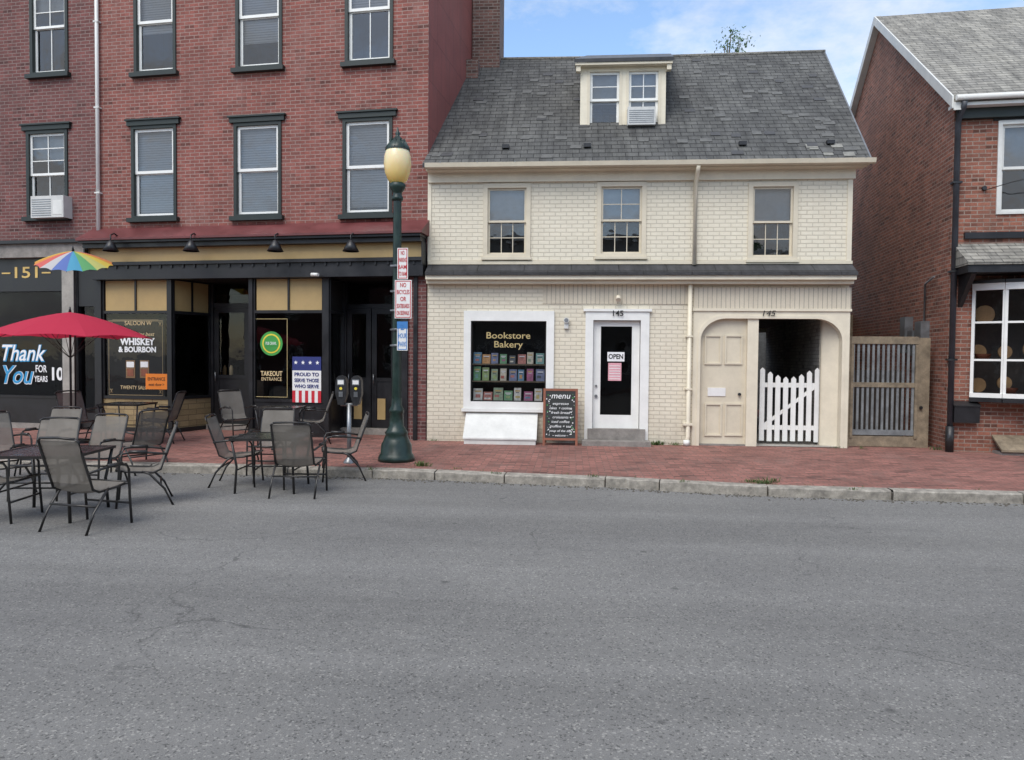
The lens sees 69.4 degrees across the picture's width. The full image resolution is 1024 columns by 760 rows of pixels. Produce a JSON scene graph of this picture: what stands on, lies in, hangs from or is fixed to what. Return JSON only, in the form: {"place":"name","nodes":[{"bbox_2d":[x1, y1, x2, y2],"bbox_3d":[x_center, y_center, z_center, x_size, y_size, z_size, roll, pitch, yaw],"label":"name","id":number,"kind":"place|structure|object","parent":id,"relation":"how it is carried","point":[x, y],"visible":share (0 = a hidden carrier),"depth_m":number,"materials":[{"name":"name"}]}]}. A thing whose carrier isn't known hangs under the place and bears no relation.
{"place":"outdoors","nodes":[
{"label":"outdoors","id":0,"kind":"place"},
{"bbox_2d":[98,0,472,298],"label":"walls","id":1,"kind":"structure","parent":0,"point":[312,89],"depth_m":15.14,"materials":[{"name":"red brick"}]},
{"bbox_2d":[0,462,1023,759],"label":"road","id":2,"kind":"structure","parent":0,"point":[356,618],"depth_m":4.97,"materials":[{"name":"grey asphalt"}]},
{"bbox_2d":[0,410,32,475],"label":"patio chair","id":3,"kind":"object","parent":2,"relation":"on","point":[7,442],"visible":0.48,"depth_m":10.51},
{"bbox_2d":[0,459,43,523],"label":"patio chair","id":4,"kind":"object","parent":2,"relation":"on","point":[7,480],"visible":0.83,"depth_m":8.10,"materials":[{"name":"black metal"}]},
{"bbox_2d":[6,416,80,501],"bbox_3d":[-5.822,0.972,9.259,0.614,0.984,0.682,0,2,-3],"label":"patio chair","id":5,"kind":"object","parent":2,"relation":"on","point":[65,428],"visible":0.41,"depth_m":9.51,"materials":[{"name":"grey fabric"}]},
{"bbox_2d":[19,406,82,474],"bbox_3d":[-6.932,0.902,11.177,0.614,0.984,0.682,1,2,4],"label":"patio chair","id":6,"kind":"object","parent":2,"relation":"on","point":[68,412],"visible":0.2,"depth_m":11.45,"materials":[{"name":"grey fabric"}]},
{"bbox_2d":[0,445,115,523],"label":"patio table","id":7,"kind":"object","parent":2,"relation":"on","point":[32,452],"visible":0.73,"depth_m":8.20,"materials":[{"name":"black metal"}]},
{"bbox_2d":[37,436,132,535],"bbox_3d":[-4.398,1.037,7.601,0.614,0.984,0.682,1,2,14],"label":"patio chair","id":8,"kind":"object","parent":2,"relation":"on","point":[65,465],"visible":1,"depth_m":7.40,"materials":[{"name":"grey fabric"}]},
{"bbox_2d":[78,413,128,480],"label":"patio chair","id":9,"kind":"object","parent":2,"relation":"on","point":[108,430],"visible":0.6,"depth_m":10.14,"materials":[{"name":"grey fabric"}]},
{"bbox_2d":[110,408,169,475],"bbox_3d":[-5.628,0.912,11.238,0.682,0.984,0.614,2,2,29],"label":"patio chair","id":10,"kind":"object","parent":2,"relation":"on","point":[150,428],"visible":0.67,"depth_m":11.12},
{"bbox_2d":[115,420,177,508],"bbox_3d":[-4.406,0.995,8.944,0.682,0.984,0.614,0,2,-25],"label":"patio chair","id":11,"kind":"object","parent":2,"relation":"on","point":[144,469],"visible":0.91,"depth_m":8.83,"materials":[{"name":"black metal"}]},
{"bbox_2d":[205,413,263,487],"bbox_3d":[-3.848,0.958,10.253,0.682,0.984,0.614,0,2,-7],"label":"patio chair","id":12,"kind":"object","parent":2,"relation":"on","point":[218,438],"visible":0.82,"depth_m":10.23,"materials":[{"name":"grey fabric"}]},
{"bbox_2d":[246,407,294,475],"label":"patio chair","id":13,"kind":"object","parent":2,"relation":"on","point":[269,417],"visible":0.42,"depth_m":11.54,"materials":[{"name":"grey fabric"}]},
{"bbox_2d":[228,432,313,493],"bbox_3d":[-3.210,1.101,9.930,0.874,0.721,0.874,0,2,-2],"label":"patio table","id":14,"kind":"object","parent":2,"relation":"on","point":[257,436],"visible":0.63,"depth_m":9.66,"materials":[{"name":"black metal"}]},
{"bbox_2d":[268,421,327,498],"bbox_3d":[-2.748,0.992,9.497,0.614,0.984,0.682,1,2,1],"label":"patio chair","id":15,"kind":"object","parent":2,"relation":"on","point":[292,445],"visible":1,"depth_m":9.28,"materials":[{"name":"grey fabric"}]},
{"bbox_2d":[321,411,369,482],"bbox_3d":[-2.434,0.953,10.803,0.682,0.984,0.614,0,2,-15],"label":"patio chair","id":16,"kind":"object","parent":2,"relation":"on","point":[349,452],"visible":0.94,"depth_m":10.80,"materials":[{"name":"grey metal"}]},
{"bbox_2d":[0,459,1023,503],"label":"kerb","id":17,"kind":"structure","parent":2,"relation":"on","point":[900,494],"depth_m":10.20,"materials":[{"name":"concrete"}]},
{"bbox_2d":[151,472,1023,506],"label":"gutter debris","id":18,"kind":"object","parent":2,"relation":"on","point":[740,495],"visible":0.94,"depth_m":10.01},
{"bbox_2d":[12,410,1023,490],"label":"sidewalk","id":19,"kind":"structure","parent":0,"point":[892,467],"depth_m":11.96,"materials":[{"name":"brick"}]},
{"bbox_2d":[0,0,96,429],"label":"brick rowhouse","id":20,"kind":"structure","parent":19,"relation":"on","point":[47,141],"depth_m":16.11,"materials":[{"name":"brick"}]},
{"bbox_2d":[34,246,112,443],"bbox_3d":[-8.090,-0.644,13.689,1.275,3.626,1.228,1,2,4],"label":"patio umbrella","id":21,"kind":"object","parent":19,"relation":"on","point":[74,261],"visible":0.98,"depth_m":13.39,"materials":[{"name":"multicoloured fabric"}]},
{"bbox_2d":[0,307,152,408],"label":"patio umbrella","id":22,"kind":"object","parent":19,"relation":"on","point":[69,324],"visible":0.91,"depth_m":12.16,"materials":[{"name":"red fabric"}]},
{"bbox_2d":[55,390,105,437],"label":"patio chair","id":23,"kind":"object","parent":19,"relation":"on","point":[62,399],"visible":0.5,"depth_m":13.80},
{"bbox_2d":[96,402,157,424],"bbox_3d":[-7.364,0.802,14.172,0.782,0.721,0.782,0,2,-1],"label":"patio table","id":24,"kind":"object","parent":19,"relation":"on","point":[119,404],"visible":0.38,"depth_m":14.01,"materials":[{"name":"black metal"}]},
{"bbox_2d":[141,390,186,443],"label":"patio chair","id":25,"kind":"object","parent":19,"relation":"on","point":[179,398],"visible":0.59,"depth_m":13.97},
{"bbox_2d":[217,389,260,441],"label":"patio chair","id":26,"kind":"object","parent":19,"relation":"on","point":[232,407],"visible":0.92,"depth_m":14.60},
{"bbox_2d":[75,0,428,440],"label":"storefront and windows","id":27,"kind":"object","parent":19,"relation":"on","point":[219,306],"visible":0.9,"depth_m":15.45,"materials":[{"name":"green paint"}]},
{"bbox_2d":[120,385,151,389],"bbox_3d":[-8.018,0.161,15.815,0.806,0.077,0.003,1,2,11],"label":"lettering","id":28,"kind":"object","parent":27,"relation":"attached to","point":[129,387],"visible":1,"depth_m":15.84,"materials":[{"name":"beige paint"}]},
{"bbox_2d":[294,378,318,381],"bbox_3d":[-4.174,0.007,15.023,0.533,0.076,0.006,1,2,11],"label":"lettering","id":29,"kind":"object","parent":27,"relation":"attached to","point":[303,380],"visible":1,"depth_m":15.03},
{"bbox_2d":[294,372,318,375],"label":"lettering","id":30,"kind":"object","parent":27,"relation":"attached to","point":[297,373],"visible":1,"depth_m":15.03},
{"bbox_2d":[294,384,318,387],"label":"lettering","id":31,"kind":"object","parent":27,"relation":"attached to","point":[309,386],"visible":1,"depth_m":15.03},
{"bbox_3d":[-5.508,-4.036,15.736,6.376,8.805,1.020,1,2,11],"label":"glass","id":32,"kind":"object","parent":27,"relation":"attached to","visible":0},
{"bbox_2d":[118,347,155,351],"bbox_3d":[-8.006,-0.653,15.788,0.903,0.124,0.006,1,2,11],"label":"lettering","id":33,"kind":"object","parent":32,"relation":"attached to","point":[127,349],"visible":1,"depth_m":15.78},
{"bbox_2d":[120,338,154,344],"bbox_3d":[-7.997,-0.820,15.782,0.839,0.156,0.007,1,2,10],"label":"lettering","id":34,"kind":"object","parent":32,"relation":"attached to","point":[140,342],"visible":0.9,"depth_m":15.78},
{"bbox_2d":[125,321,151,324],"bbox_3d":[-7.972,-1.213,15.765,0.645,0.091,0.010,1,2,11],"label":"lettering","id":35,"kind":"object","parent":32,"relation":"attached to","point":[141,322],"visible":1,"depth_m":15.76,"materials":[{"name":"beige paint"}]},
{"bbox_2d":[261,371,281,375],"bbox_3d":[-4.951,-0.134,15.220,0.484,0.104,0.006,1,2,10],"label":"lettering","id":36,"kind":"object","parent":32,"relation":"attached to","point":[270,373],"visible":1,"depth_m":15.22,"materials":[{"name":"beige paint"}]},
{"bbox_2d":[261,377,281,380],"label":"lettering","id":37,"kind":"object","parent":32,"relation":"attached to","point":[276,379],"visible":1,"depth_m":15.22,"materials":[{"name":"beige paint"}]},
{"bbox_2d":[254,405,305,444],"bbox_3d":[-4.233,0.849,13.535,0.736,0.721,0.736,0,2,-1],"label":"patio table","id":38,"kind":"object","parent":19,"relation":"on","point":[295,407],"visible":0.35,"depth_m":13.43,"materials":[{"name":"black metal"}]},
{"bbox_2d":[297,391,333,443],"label":"patio chair","id":39,"kind":"object","parent":19,"relation":"on","point":[317,422],"visible":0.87,"depth_m":13.89,"materials":[{"name":"black metal"}]},
{"bbox_2d":[335,375,362,463],"bbox_3d":[-2.522,0.609,11.452,0.406,1.360,0.176,1,2,0],"label":"parking meter","id":40,"kind":"object","parent":19,"relation":"on","point":[341,388],"visible":0.93,"depth_m":11.38,"materials":[{"name":"grey metal"}]},
{"bbox_2d":[378,127,414,462],"bbox_3d":[-1.818,-1.349,11.691,0.580,5.270,0.580,1,2,4],"label":"street lamp","id":41,"kind":"object","parent":19,"relation":"on","point":[396,445],"visible":1,"depth_m":11.60,"materials":[{"name":"green metal"}]},
{"bbox_2d":[390,248,411,350],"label":"parking signs","id":42,"kind":"object","parent":41,"relation":"attached to","point":[403,298],"visible":1,"depth_m":11.58,"materials":[{"name":"grey metal"}]},
{"bbox_2d":[542,388,577,445],"bbox_3d":[0.927,0.699,14.161,0.660,1.070,0.465,1,2,4],"label":"menu chalkboard","id":43,"kind":"object","parent":19,"relation":"on","point":[560,414],"visible":1,"depth_m":14.05,"materials":[{"name":"brown wood"}]},
{"bbox_2d":[242,439,978,489],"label":"weeds","id":44,"kind":"object","parent":19,"relation":"on","point":[654,443],"visible":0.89,"depth_m":10.80,"materials":[{"name":"green plant"}]},
{"bbox_2d":[427,179,848,444],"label":"walls","id":45,"kind":"structure","parent":19,"relation":"on","point":[563,220],"depth_m":14.26,"materials":[{"name":"beige brick"}]},
{"bbox_2d":[422,50,871,169],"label":"roof","id":46,"kind":"structure","parent":45,"relation":"on","point":[501,120],"depth_m":15.28,"materials":[{"name":"stone"}]},
{"bbox_2d":[466,0,503,77],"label":"chimney","id":47,"kind":"object","parent":46,"relation":"on","point":[488,36],"visible":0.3,"depth_m":17.66,"materials":[{"name":"brick"}]},
{"bbox_2d":[574,54,673,126],"bbox_3d":[2.506,-6.402,16.252,2.281,2.659,2.926,1,2,4],"label":"dormer","id":48,"kind":"object","parent":46,"relation":"on","point":[633,89],"visible":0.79,"depth_m":15.04,"materials":[{"name":"beige paint"}]},
{"bbox_2d":[431,57,856,157],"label":"loose slates","id":49,"kind":"object","parent":46,"relation":"on","point":[814,145],"visible":0.95,"depth_m":15.03,"materials":[{"name":"grey stone"}]},
{"bbox_2d":[424,157,876,447],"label":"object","id":50,"kind":"structure","parent":45,"relation":"attached to","point":[725,363],"depth_m":14.17,"materials":[{"name":"beige paint"}]},
{"bbox_2d":[472,322,544,400],"bbox_3d":[-0.034,-0.377,14.919,1.516,1.617,0.750,1,2,4],"label":"shop display","id":51,"kind":"object","parent":50,"relation":"on","point":[504,373],"visible":0.94,"depth_m":15.25,"materials":[{"name":"black glass"}]},
{"bbox_2d":[609,354,622,358],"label":"lettering","id":52,"kind":"object","parent":50,"relation":"attached to","point":[613,356],"visible":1,"depth_m":14.34},
{"bbox_2d":[758,367,819,441],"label":"picket gate","id":53,"kind":"structure","parent":50,"relation":"attached to","point":[792,427],"depth_m":14.39,"materials":[{"name":"white paint"}]},
{"bbox_2d":[756,319,835,446],"bbox_3d":[5.967,-0.109,17.640,1.642,2.614,7.398,1,2,8],"label":"passage","id":54,"kind":"object","parent":19,"relation":"on","point":[793,347],"visible":0.45,"depth_m":16.68,"materials":[{"name":"brick"}]},
{"bbox_2d":[850,315,852,335],"bbox_3d":[8.339,-0.301,19.855,1.645,2.900,0.100,1,2,4],"label":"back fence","id":55,"kind":"object","parent":19,"relation":"on","point":[851,325],"depth_m":19.71,"materials":[{"name":"brown wood"}]},
{"bbox_2d":[847,336,930,447],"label":"wooden alley gate","id":56,"kind":"structure","parent":19,"relation":"on","point":[875,407],"depth_m":14.15,"materials":[{"name":"grey wood"}]},
{"bbox_2d":[849,31,1023,452],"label":"walls","id":57,"kind":"structure","parent":19,"relation":"on","point":[902,209],"depth_m":14.97,"materials":[{"name":"red brick"}]},
{"bbox_2d":[850,7,1023,116],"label":"roof","id":58,"kind":"structure","parent":57,"relation":"on","point":[948,56],"depth_m":15.43,"materials":[{"name":"grey"}]},
{"bbox_2d":[899,91,1023,455],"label":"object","id":59,"kind":"structure","parent":57,"relation":"attached to","point":[997,354],"depth_m":13.38,"materials":[{"name":"white paint"}]},
{"bbox_2d":[757,333,765,409],"bbox_3d":[6.450,-0.664,24.509,9.000,3.300,0.100,1,2,4],"label":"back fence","id":60,"kind":"object","parent":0,"point":[761,348],"depth_m":24.32,"materials":[{"name":"grey wood"}]},
{"bbox_2d":[504,0,1023,106],"label":"sky","id":61,"kind":"structure","parent":0,"point":[532,28],"materials":[{"name":"blue"}]},
{"label":"ground","id":62,"kind":"structure","parent":0,"visible":0},
{"bbox_2d":[704,26,755,52],"bbox_3d":[6.745,-5.022,23.365,3.203,12.293,2.889,2,2,42],"label":"tree","id":63,"kind":"object","parent":62,"relation":"on","point":[737,49],"visible":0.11,"depth_m":22.82,"materials":[{"name":"green plant"}]},
{"bbox_3d":[2.227,-1.492,14.285,6.058,4.351,0.050,1,2,4],"label":"glass","id":64,"kind":"object","parent":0,"visible":0},
{"bbox_2d":[486,332,529,338],"bbox_3d":[-0.071,-0.871,14.453,0.860,0.126,0.003,1,2,4],"label":"window lettering","id":65,"kind":"object","parent":64,"relation":"attached to","point":[487,335],"depth_m":14.46,"materials":[{"name":"beige paint"}]},
{"bbox_2d":[494,341,522,349],"bbox_3d":[-0.068,-0.677,14.458,0.560,0.166,0.003,1,2,4],"label":"window lettering","id":66,"kind":"object","parent":64,"relation":"attached to","point":[510,345],"depth_m":14.46,"materials":[{"name":"beige paint"}]}
]}

